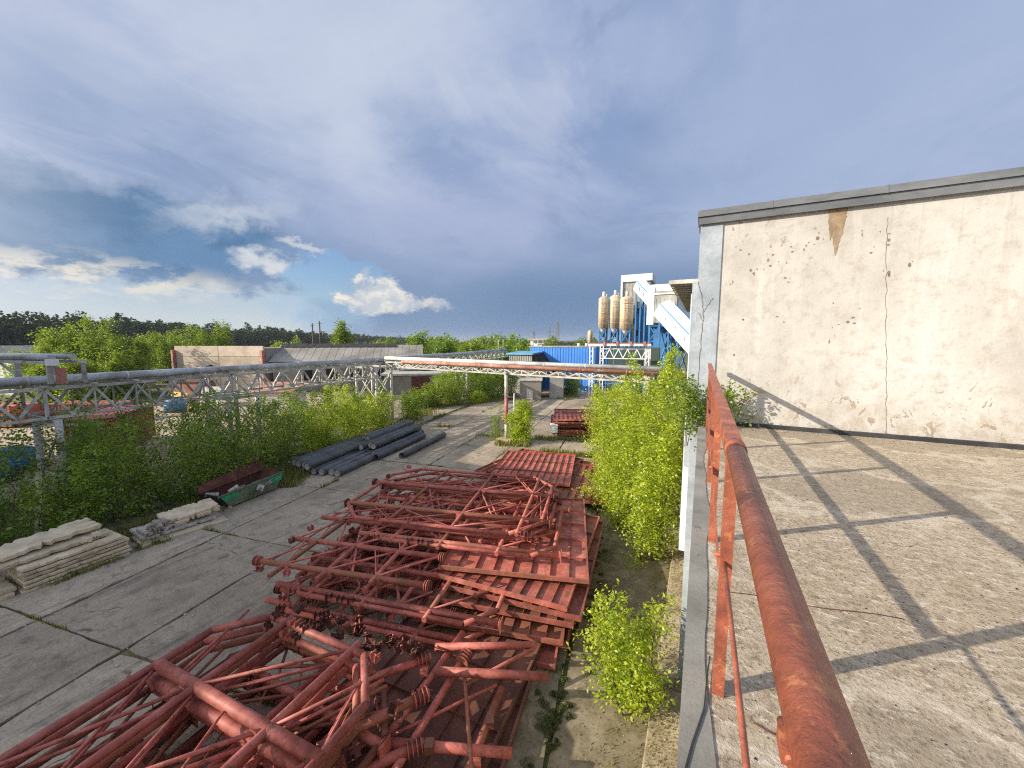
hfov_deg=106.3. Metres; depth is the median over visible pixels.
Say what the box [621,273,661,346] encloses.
mixing tower
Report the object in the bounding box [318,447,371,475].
black pipe
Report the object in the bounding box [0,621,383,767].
tubular frame
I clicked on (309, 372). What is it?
window
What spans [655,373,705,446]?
roof shrub
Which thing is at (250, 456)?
leafy bush
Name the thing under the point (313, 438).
leafy bush
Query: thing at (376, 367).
rack tower
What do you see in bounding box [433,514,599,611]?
ribbed plate
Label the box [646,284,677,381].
transfer house
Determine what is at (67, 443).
leafy bush
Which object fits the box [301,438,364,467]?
black pipe
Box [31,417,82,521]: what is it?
rack tower
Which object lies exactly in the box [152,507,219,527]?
concrete slab
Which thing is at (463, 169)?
sky
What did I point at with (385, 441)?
black pipe
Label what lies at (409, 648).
loose clamp
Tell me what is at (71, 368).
pale tree
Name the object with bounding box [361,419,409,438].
black pipe
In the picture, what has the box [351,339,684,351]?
distant woodland
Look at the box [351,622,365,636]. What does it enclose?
loose clamp
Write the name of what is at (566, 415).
ribbed plate
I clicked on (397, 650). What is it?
loose clamp
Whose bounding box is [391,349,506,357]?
pipeline
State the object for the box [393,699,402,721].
loose clamp
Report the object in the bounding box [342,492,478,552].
tubular frame
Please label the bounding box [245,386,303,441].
leafy bush
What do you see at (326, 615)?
loose clamp
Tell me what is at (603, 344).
steel gantry
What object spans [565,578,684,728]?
leafy shrub
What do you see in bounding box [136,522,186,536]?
concrete slab
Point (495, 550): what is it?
tubular frame
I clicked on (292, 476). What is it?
grass
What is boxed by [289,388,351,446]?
leafy bush
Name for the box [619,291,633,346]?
silo
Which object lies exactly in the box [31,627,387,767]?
tubular frame
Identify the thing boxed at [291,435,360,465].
black pipe
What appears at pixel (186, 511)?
concrete slab
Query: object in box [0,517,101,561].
concrete slab
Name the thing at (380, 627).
tubular frame
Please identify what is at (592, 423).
young tree
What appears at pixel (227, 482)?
skip
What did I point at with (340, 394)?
leafy bush
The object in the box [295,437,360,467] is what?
black pipe
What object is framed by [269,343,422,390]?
long barn
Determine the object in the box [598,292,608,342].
silo
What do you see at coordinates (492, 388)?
leafy bush
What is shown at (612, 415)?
young tree
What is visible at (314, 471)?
black pipe
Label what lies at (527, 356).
grey annex
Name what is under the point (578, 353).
blue hall
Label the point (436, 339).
pale tree
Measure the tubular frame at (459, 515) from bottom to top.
0.285 m
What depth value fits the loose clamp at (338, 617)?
8.42 m
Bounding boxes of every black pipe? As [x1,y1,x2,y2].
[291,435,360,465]
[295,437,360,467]
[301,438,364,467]
[304,439,368,469]
[310,449,363,474]
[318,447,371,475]
[328,449,375,475]
[334,443,397,476]
[358,425,408,449]
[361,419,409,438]
[365,420,413,439]
[368,424,417,447]
[370,425,420,449]
[371,431,421,453]
[374,433,425,460]
[376,429,423,448]
[399,432,446,458]
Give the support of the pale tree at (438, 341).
on the ground at (160, 505)
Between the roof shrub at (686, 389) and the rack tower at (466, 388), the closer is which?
the roof shrub at (686, 389)
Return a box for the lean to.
[526,361,563,397]
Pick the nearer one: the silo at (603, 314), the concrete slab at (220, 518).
the concrete slab at (220, 518)
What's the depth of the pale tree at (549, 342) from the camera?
100.42 m
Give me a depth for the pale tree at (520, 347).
72.41 m
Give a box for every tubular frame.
[0,609,392,767]
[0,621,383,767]
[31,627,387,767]
[72,643,391,767]
[119,680,365,767]
[127,673,363,767]
[252,501,464,591]
[264,536,490,653]
[273,533,457,620]
[275,526,511,633]
[275,550,437,632]
[334,465,555,537]
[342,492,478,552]
[343,471,561,542]
[346,478,545,544]
[351,478,561,539]
[358,492,570,563]
[361,498,462,559]
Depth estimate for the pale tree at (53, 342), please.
50.47 m
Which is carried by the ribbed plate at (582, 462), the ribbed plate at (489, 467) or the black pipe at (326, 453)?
the ribbed plate at (489, 467)
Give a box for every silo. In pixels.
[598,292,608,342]
[609,290,620,346]
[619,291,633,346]
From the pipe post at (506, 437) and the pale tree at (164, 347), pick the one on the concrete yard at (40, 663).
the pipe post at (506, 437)
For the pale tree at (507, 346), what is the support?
on the ground at (160, 505)
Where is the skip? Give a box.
[197,459,283,507]
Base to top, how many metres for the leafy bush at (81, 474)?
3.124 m
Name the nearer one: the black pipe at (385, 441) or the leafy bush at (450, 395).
the black pipe at (385, 441)
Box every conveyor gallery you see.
[633,278,649,346]
[653,300,689,384]
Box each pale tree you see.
[0,327,56,399]
[9,342,76,402]
[26,321,99,359]
[42,354,120,402]
[53,313,130,395]
[89,330,133,367]
[90,331,165,394]
[96,348,144,399]
[129,331,167,379]
[145,330,187,384]
[153,327,182,365]
[167,322,209,367]
[200,319,236,345]
[270,335,301,346]
[372,335,393,344]
[405,329,430,370]
[419,337,433,370]
[427,332,451,349]
[428,335,444,353]
[430,333,458,378]
[444,337,464,358]
[454,337,487,359]
[456,337,485,380]
[461,333,489,350]
[479,333,499,349]
[484,342,515,380]
[487,332,518,354]
[490,334,524,349]
[510,335,532,350]
[514,342,530,350]
[540,334,563,345]
[574,334,597,345]
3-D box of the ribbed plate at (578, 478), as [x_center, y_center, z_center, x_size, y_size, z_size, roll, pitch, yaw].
[2.664,4.618,18.627,4.000,0.105,4.900,2,6,17]
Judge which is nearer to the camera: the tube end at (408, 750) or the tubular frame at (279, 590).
the tube end at (408, 750)
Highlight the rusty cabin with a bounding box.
[173,380,224,406]
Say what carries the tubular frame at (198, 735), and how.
on the tubular frame at (141, 764)
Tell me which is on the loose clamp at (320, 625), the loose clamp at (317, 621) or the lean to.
the loose clamp at (317, 621)
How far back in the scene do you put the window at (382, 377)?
57.62 m
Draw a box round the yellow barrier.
[171,392,189,410]
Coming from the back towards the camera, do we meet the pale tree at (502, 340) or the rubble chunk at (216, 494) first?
the pale tree at (502, 340)
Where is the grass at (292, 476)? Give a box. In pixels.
[0,392,671,767]
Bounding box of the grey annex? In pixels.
[506,351,555,390]
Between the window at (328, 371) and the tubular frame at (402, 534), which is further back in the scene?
the window at (328, 371)
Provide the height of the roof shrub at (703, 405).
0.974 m
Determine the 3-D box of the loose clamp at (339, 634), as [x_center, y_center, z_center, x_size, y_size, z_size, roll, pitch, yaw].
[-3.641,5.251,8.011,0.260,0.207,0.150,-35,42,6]
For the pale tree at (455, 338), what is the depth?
80.69 m
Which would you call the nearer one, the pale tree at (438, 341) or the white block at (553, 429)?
the white block at (553, 429)
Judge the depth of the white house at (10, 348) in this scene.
53.25 m
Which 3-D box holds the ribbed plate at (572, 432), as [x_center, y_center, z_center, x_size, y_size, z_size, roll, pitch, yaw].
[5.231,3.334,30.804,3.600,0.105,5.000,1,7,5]
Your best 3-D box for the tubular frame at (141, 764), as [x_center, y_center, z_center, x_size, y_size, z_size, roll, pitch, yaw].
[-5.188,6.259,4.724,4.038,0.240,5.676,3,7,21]
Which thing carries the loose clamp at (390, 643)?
on the tube end at (413, 663)
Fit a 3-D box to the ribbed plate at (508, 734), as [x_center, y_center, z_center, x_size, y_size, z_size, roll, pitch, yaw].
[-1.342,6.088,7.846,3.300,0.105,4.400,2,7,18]
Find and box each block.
[381,371,450,393]
[550,423,557,435]
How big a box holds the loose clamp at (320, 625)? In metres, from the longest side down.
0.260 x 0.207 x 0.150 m
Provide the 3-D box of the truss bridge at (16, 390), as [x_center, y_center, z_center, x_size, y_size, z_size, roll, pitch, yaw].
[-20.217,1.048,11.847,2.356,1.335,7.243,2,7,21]
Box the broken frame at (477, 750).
[374,630,548,767]
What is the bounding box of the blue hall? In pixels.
[529,343,613,391]
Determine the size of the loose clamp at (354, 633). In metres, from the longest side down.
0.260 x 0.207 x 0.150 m
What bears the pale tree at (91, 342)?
on the ground at (160, 505)
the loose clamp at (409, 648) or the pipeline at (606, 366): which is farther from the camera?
the pipeline at (606, 366)
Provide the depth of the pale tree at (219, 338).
68.18 m
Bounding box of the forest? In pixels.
[0,310,447,350]
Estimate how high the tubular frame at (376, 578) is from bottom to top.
0.263 m
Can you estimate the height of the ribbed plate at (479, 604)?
0.105 m
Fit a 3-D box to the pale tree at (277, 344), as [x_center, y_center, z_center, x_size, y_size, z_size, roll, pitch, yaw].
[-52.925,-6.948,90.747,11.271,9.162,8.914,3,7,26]
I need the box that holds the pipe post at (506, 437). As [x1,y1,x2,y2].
[497,371,514,441]
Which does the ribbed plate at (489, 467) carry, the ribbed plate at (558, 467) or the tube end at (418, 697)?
the ribbed plate at (558, 467)
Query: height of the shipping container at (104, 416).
2.400 m
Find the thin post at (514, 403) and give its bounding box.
[513,393,514,428]
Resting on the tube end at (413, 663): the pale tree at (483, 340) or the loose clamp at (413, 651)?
the loose clamp at (413, 651)
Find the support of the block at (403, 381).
on the concrete yard at (40, 663)
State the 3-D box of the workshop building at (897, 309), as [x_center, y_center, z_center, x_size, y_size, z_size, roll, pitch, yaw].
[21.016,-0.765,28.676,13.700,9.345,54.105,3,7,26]
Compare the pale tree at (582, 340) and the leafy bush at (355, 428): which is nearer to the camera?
the leafy bush at (355, 428)
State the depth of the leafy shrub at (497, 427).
27.54 m
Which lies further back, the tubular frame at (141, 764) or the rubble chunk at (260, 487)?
the rubble chunk at (260, 487)
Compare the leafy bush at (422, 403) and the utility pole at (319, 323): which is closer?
the leafy bush at (422, 403)
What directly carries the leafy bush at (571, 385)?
on the ground at (160, 505)
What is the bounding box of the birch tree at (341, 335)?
[328,318,359,343]
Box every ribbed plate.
[258,602,541,767]
[413,581,564,645]
[429,580,574,628]
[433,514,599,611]
[438,497,588,583]
[441,521,604,621]
[475,448,583,486]
[485,450,575,486]
[487,644,543,767]
[511,461,593,485]
[518,463,605,504]
[534,644,558,670]
[542,627,570,648]
[551,414,602,426]
[553,409,597,423]
[554,409,599,420]
[557,433,597,435]
[558,423,596,425]
[558,427,602,432]
[558,431,590,433]
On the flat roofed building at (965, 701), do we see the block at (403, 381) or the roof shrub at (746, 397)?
the roof shrub at (746, 397)
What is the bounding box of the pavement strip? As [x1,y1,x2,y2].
[642,502,683,767]
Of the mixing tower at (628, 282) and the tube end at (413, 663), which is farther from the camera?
the mixing tower at (628, 282)
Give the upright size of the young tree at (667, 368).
7.052 m
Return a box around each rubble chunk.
[145,525,153,529]
[147,520,157,526]
[153,522,162,530]
[161,518,170,523]
[205,492,218,496]
[228,485,239,491]
[256,484,264,490]
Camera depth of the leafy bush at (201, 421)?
23.31 m
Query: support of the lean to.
on the concrete yard at (40, 663)
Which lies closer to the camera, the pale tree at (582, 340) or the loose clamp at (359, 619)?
the loose clamp at (359, 619)
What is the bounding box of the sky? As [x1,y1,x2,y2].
[0,0,1023,341]
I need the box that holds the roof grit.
[740,428,1023,760]
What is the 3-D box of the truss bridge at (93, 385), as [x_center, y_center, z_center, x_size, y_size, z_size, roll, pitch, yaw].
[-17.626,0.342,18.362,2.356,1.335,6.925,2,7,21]
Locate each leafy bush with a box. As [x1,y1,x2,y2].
[0,388,145,529]
[0,408,33,506]
[0,424,92,545]
[0,453,130,543]
[25,416,141,495]
[29,416,188,522]
[32,393,162,472]
[79,394,224,503]
[135,386,260,487]
[136,420,242,504]
[154,390,244,459]
[166,389,280,475]
[210,411,291,477]
[240,393,313,467]
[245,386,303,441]
[248,385,322,461]
[287,397,346,452]
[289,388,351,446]
[319,376,351,423]
[334,393,378,438]
[335,383,382,432]
[360,381,397,421]
[360,391,399,429]
[395,386,428,418]
[399,393,432,408]
[421,381,449,408]
[429,367,468,400]
[436,372,478,406]
[447,366,471,395]
[461,367,491,399]
[463,359,497,397]
[468,390,487,402]
[473,368,513,399]
[495,368,521,396]
[564,375,583,394]
[606,382,630,401]
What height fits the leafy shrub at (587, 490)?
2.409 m
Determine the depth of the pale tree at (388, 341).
78.88 m
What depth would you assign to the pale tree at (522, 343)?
78.22 m
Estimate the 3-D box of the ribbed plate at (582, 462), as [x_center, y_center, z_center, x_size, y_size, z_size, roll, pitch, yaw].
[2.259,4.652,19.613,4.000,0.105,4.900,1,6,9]
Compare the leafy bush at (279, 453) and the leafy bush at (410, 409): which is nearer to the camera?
the leafy bush at (279, 453)
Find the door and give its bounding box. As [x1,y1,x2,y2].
[262,398,271,414]
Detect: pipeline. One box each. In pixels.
[0,358,377,386]
[384,356,659,370]
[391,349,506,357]
[401,360,657,375]
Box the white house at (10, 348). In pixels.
[0,345,36,394]
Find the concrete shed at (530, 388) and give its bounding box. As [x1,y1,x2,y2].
[518,377,542,399]
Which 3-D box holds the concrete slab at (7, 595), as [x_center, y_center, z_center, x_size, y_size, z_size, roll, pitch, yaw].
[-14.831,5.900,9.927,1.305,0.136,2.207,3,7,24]
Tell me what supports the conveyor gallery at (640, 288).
on the ground at (160, 505)
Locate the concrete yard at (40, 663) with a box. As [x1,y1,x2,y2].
[0,381,684,767]
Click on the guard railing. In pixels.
(816, 727)
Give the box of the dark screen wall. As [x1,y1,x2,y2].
[607,347,659,392]
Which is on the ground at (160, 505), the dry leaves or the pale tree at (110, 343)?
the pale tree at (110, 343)
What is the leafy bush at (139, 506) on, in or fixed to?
on the ground at (160, 505)
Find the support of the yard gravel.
on the concrete yard at (40, 663)
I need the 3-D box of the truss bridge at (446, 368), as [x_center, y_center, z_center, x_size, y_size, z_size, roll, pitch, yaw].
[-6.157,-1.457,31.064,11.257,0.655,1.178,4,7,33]
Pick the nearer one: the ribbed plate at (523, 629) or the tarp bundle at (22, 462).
the ribbed plate at (523, 629)
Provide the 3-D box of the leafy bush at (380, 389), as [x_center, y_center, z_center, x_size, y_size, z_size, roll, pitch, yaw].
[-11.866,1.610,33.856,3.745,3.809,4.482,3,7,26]
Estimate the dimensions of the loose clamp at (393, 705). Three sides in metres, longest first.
0.260 x 0.207 x 0.150 m
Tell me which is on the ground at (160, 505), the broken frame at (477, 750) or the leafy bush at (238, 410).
the leafy bush at (238, 410)
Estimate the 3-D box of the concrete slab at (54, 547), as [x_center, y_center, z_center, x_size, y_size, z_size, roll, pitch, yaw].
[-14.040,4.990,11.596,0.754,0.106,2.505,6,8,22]
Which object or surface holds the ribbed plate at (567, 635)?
on the ribbed plate at (548, 657)
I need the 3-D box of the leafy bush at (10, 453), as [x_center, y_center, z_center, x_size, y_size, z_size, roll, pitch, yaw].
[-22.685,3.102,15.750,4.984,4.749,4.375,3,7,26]
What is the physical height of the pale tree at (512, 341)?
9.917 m
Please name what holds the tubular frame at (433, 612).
on the tubular frame at (279, 590)
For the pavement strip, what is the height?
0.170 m
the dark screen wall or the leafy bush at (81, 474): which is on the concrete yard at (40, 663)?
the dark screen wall
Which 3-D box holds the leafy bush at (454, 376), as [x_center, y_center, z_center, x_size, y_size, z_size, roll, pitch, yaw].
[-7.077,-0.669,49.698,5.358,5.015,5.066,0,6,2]
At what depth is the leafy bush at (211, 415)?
18.97 m
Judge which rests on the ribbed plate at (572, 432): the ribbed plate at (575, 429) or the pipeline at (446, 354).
the ribbed plate at (575, 429)
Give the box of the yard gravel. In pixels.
[0,407,596,722]
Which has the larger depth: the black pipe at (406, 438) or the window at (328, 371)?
the window at (328, 371)
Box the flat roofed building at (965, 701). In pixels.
[677,422,1023,767]
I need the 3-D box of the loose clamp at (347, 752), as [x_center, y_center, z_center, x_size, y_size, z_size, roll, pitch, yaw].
[-2.383,5.470,5.718,0.260,0.207,0.150,-30,-30,-5]
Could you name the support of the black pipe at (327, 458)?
on the black pipe at (314, 471)
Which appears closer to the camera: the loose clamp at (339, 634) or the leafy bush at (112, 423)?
the loose clamp at (339, 634)
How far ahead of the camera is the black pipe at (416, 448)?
25.16 m
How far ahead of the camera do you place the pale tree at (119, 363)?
47.77 m
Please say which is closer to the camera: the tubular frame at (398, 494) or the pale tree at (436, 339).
the tubular frame at (398, 494)
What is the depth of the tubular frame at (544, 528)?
12.98 m
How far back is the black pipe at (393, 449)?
25.01 m
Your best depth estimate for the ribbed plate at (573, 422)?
28.47 m
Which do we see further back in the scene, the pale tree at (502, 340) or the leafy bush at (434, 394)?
the pale tree at (502, 340)
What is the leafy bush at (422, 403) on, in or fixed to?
on the ground at (160, 505)
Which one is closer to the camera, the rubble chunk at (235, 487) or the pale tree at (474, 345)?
the rubble chunk at (235, 487)
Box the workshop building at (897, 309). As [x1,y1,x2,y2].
[669,167,1023,680]
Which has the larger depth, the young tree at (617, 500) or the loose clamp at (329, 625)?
the young tree at (617, 500)
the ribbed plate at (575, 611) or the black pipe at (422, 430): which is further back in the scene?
the black pipe at (422, 430)
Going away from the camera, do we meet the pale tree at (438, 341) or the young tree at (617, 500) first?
the young tree at (617, 500)
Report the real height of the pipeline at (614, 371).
0.346 m
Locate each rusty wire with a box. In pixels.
[731,592,902,618]
[753,722,775,734]
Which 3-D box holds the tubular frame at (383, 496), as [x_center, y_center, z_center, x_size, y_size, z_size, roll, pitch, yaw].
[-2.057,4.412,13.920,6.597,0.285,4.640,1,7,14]
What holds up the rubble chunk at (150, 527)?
on the rubble chunk at (157, 526)
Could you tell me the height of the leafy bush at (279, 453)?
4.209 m
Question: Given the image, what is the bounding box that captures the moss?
[519,536,618,767]
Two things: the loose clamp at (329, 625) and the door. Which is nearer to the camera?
the loose clamp at (329, 625)
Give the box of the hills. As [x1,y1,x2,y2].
[466,340,603,342]
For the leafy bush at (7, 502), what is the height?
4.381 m
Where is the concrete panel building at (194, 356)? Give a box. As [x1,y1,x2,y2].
[170,346,282,390]
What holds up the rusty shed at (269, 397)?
on the sandy lot
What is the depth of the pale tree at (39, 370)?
44.88 m
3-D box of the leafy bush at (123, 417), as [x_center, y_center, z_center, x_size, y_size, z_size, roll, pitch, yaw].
[-16.318,2.833,17.473,4.470,4.877,4.662,-1,6,-11]
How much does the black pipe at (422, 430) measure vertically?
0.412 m
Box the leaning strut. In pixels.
[34,471,42,533]
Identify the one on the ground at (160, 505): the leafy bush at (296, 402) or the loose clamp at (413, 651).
the leafy bush at (296, 402)
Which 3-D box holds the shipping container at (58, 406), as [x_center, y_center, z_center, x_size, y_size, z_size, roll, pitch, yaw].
[-38.490,2.382,35.112,6.000,1.500,2.200,0,6,-2]
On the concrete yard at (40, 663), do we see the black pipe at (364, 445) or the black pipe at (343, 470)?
the black pipe at (343, 470)
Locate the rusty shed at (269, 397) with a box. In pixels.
[249,382,306,416]
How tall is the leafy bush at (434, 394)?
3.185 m
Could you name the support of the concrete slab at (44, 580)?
on the concrete slab at (21, 590)
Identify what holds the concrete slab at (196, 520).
on the concrete slab at (220, 518)
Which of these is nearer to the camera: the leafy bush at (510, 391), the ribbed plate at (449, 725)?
the ribbed plate at (449, 725)
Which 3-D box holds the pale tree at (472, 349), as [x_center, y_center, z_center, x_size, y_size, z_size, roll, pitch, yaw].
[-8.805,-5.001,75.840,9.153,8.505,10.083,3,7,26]
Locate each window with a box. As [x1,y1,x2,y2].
[304,370,311,379]
[326,369,336,379]
[374,368,383,378]
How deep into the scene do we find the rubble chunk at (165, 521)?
13.80 m
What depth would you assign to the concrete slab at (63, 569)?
11.51 m
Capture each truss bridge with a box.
[0,385,47,425]
[21,372,232,419]
[209,362,382,396]
[384,360,495,372]
[386,355,459,370]
[455,351,507,359]
[488,367,653,382]
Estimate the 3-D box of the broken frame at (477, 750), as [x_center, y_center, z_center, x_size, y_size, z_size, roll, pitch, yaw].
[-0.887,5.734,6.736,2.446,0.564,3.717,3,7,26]
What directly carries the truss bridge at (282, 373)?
on the rack tower at (256, 396)
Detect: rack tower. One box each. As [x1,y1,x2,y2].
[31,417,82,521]
[204,392,267,468]
[355,365,396,425]
[454,367,467,401]
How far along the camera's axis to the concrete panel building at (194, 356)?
54.67 m
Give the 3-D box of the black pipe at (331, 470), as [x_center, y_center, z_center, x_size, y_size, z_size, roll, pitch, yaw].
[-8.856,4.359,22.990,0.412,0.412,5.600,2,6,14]
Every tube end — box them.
[316,684,429,748]
[336,650,431,692]
[355,734,423,767]
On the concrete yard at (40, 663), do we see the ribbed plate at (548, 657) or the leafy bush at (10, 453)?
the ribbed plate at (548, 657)
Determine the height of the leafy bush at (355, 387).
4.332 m
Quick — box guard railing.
[705,363,871,767]
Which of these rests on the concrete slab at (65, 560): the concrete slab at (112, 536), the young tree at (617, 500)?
the concrete slab at (112, 536)
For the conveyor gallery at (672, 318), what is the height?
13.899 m
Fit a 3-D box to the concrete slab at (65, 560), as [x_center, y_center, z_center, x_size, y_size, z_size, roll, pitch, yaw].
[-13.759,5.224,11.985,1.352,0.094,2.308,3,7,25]
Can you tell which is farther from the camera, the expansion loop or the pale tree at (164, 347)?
the pale tree at (164, 347)
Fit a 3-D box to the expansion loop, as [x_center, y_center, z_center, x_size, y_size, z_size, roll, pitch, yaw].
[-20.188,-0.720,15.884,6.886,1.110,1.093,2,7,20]
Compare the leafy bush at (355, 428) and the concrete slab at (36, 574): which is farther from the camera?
the leafy bush at (355, 428)
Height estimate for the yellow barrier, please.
1.900 m
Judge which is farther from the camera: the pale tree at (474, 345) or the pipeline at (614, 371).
the pale tree at (474, 345)
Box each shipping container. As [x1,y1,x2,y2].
[0,402,43,426]
[43,400,133,419]
[64,404,155,456]
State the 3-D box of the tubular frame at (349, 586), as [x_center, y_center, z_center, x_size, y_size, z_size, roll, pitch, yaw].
[-3.322,5.745,11.207,4.998,0.263,4.429,2,6,11]
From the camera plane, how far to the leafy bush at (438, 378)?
45.50 m
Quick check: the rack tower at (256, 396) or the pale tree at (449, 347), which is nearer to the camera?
the rack tower at (256, 396)
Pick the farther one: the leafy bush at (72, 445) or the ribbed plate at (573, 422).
the ribbed plate at (573, 422)
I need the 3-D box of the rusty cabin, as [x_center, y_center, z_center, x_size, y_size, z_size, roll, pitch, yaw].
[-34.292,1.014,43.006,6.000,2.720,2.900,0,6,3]
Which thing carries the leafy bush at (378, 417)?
on the ground at (160, 505)
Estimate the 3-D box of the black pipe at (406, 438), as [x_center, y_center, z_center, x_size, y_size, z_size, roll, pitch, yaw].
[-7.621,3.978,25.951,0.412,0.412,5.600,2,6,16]
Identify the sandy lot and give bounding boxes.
[0,394,386,504]
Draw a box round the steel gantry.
[587,342,650,397]
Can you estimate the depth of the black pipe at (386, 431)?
27.09 m
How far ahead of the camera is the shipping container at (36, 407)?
32.52 m
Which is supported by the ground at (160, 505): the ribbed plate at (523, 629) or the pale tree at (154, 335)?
the pale tree at (154, 335)
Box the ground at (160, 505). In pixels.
[0,351,687,767]
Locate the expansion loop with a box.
[0,353,87,383]
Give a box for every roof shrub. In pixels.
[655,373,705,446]
[669,376,748,427]
[697,389,769,425]
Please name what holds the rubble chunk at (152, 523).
on the rubble chunk at (150, 527)
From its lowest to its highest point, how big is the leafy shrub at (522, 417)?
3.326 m
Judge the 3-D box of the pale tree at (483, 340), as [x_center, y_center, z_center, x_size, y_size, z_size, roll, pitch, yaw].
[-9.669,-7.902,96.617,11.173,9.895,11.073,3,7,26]
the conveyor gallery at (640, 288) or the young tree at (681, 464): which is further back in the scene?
the conveyor gallery at (640, 288)
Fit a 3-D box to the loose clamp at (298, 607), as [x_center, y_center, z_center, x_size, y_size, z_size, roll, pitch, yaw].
[-4.834,5.061,8.701,0.150,0.260,0.207,21,54,25]
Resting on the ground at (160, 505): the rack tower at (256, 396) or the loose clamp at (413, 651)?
the rack tower at (256, 396)
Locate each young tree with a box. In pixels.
[577,374,659,490]
[577,375,633,463]
[579,411,653,532]
[598,343,685,520]
[606,414,682,573]
[622,366,670,446]
[641,365,687,505]
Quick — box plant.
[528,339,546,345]
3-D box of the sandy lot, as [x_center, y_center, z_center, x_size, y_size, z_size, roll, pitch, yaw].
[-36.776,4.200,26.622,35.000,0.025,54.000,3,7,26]
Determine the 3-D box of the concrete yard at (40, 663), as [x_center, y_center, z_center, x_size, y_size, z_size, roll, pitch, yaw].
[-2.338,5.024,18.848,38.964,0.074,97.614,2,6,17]
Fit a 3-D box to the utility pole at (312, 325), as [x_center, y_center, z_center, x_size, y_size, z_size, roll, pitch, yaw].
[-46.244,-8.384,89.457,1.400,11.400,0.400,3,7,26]
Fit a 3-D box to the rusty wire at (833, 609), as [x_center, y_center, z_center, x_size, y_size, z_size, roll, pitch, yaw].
[1.714,1.267,2.202,0.866,0.004,0.027,2,6,16]
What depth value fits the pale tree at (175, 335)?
73.47 m
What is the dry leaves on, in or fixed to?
on the concrete yard at (40, 663)
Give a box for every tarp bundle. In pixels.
[0,445,50,474]
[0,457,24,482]
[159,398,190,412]
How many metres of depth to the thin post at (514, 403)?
27.30 m
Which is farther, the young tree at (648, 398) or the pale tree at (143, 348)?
the pale tree at (143, 348)
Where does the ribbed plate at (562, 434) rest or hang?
on the concrete yard at (40, 663)
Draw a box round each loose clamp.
[291,600,305,613]
[312,617,323,628]
[313,619,324,631]
[322,609,330,622]
[325,614,339,630]
[331,629,343,639]
[333,613,347,624]
[343,738,360,764]
[349,622,362,636]
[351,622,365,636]
[355,615,363,629]
[359,645,370,658]
[362,632,372,647]
[370,640,383,653]
[385,633,396,648]
[385,634,395,648]
[387,699,403,719]
[392,640,404,655]
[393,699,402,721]
[397,633,411,649]
[406,640,418,653]
[409,642,423,658]
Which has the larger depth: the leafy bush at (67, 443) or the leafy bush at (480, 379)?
the leafy bush at (480, 379)
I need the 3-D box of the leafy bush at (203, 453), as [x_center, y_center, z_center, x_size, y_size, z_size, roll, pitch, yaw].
[-14.399,3.384,17.024,3.530,3.926,3.686,3,7,26]
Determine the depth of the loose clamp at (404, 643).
7.39 m
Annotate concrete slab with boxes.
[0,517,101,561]
[0,528,108,571]
[0,575,16,595]
[0,591,14,600]
[6,541,128,580]
[6,544,129,585]
[8,548,131,589]
[8,552,129,594]
[9,532,129,577]
[12,528,124,572]
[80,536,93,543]
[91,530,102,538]
[129,514,215,540]
[131,511,229,548]
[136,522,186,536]
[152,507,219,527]
[157,498,219,524]
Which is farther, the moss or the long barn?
the long barn
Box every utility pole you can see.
[310,323,314,342]
[317,321,321,343]
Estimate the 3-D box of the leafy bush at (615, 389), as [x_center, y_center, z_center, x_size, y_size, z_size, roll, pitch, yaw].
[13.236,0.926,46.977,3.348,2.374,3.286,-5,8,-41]
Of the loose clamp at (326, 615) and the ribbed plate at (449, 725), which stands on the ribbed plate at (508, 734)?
the ribbed plate at (449, 725)
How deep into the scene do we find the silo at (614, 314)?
72.28 m
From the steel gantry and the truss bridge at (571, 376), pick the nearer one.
the truss bridge at (571, 376)
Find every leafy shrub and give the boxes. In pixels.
[486,399,504,440]
[497,398,538,445]
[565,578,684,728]
[572,453,621,512]
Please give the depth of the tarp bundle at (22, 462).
20.77 m
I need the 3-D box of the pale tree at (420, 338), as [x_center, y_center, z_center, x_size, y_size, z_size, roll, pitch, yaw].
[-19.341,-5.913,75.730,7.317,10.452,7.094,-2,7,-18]
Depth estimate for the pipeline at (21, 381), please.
18.52 m
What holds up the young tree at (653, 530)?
on the concrete yard at (40, 663)
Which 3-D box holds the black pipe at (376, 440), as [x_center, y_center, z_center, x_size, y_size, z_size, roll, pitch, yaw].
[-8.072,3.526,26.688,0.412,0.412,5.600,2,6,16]
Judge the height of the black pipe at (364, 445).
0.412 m
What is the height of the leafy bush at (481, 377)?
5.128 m
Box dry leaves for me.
[547,562,682,767]
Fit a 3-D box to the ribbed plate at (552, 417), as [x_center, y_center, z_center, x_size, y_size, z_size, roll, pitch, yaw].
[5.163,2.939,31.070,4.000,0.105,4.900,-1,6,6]
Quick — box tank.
[587,330,592,342]
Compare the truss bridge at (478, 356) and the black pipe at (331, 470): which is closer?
the black pipe at (331, 470)
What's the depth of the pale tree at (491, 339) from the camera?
113.59 m

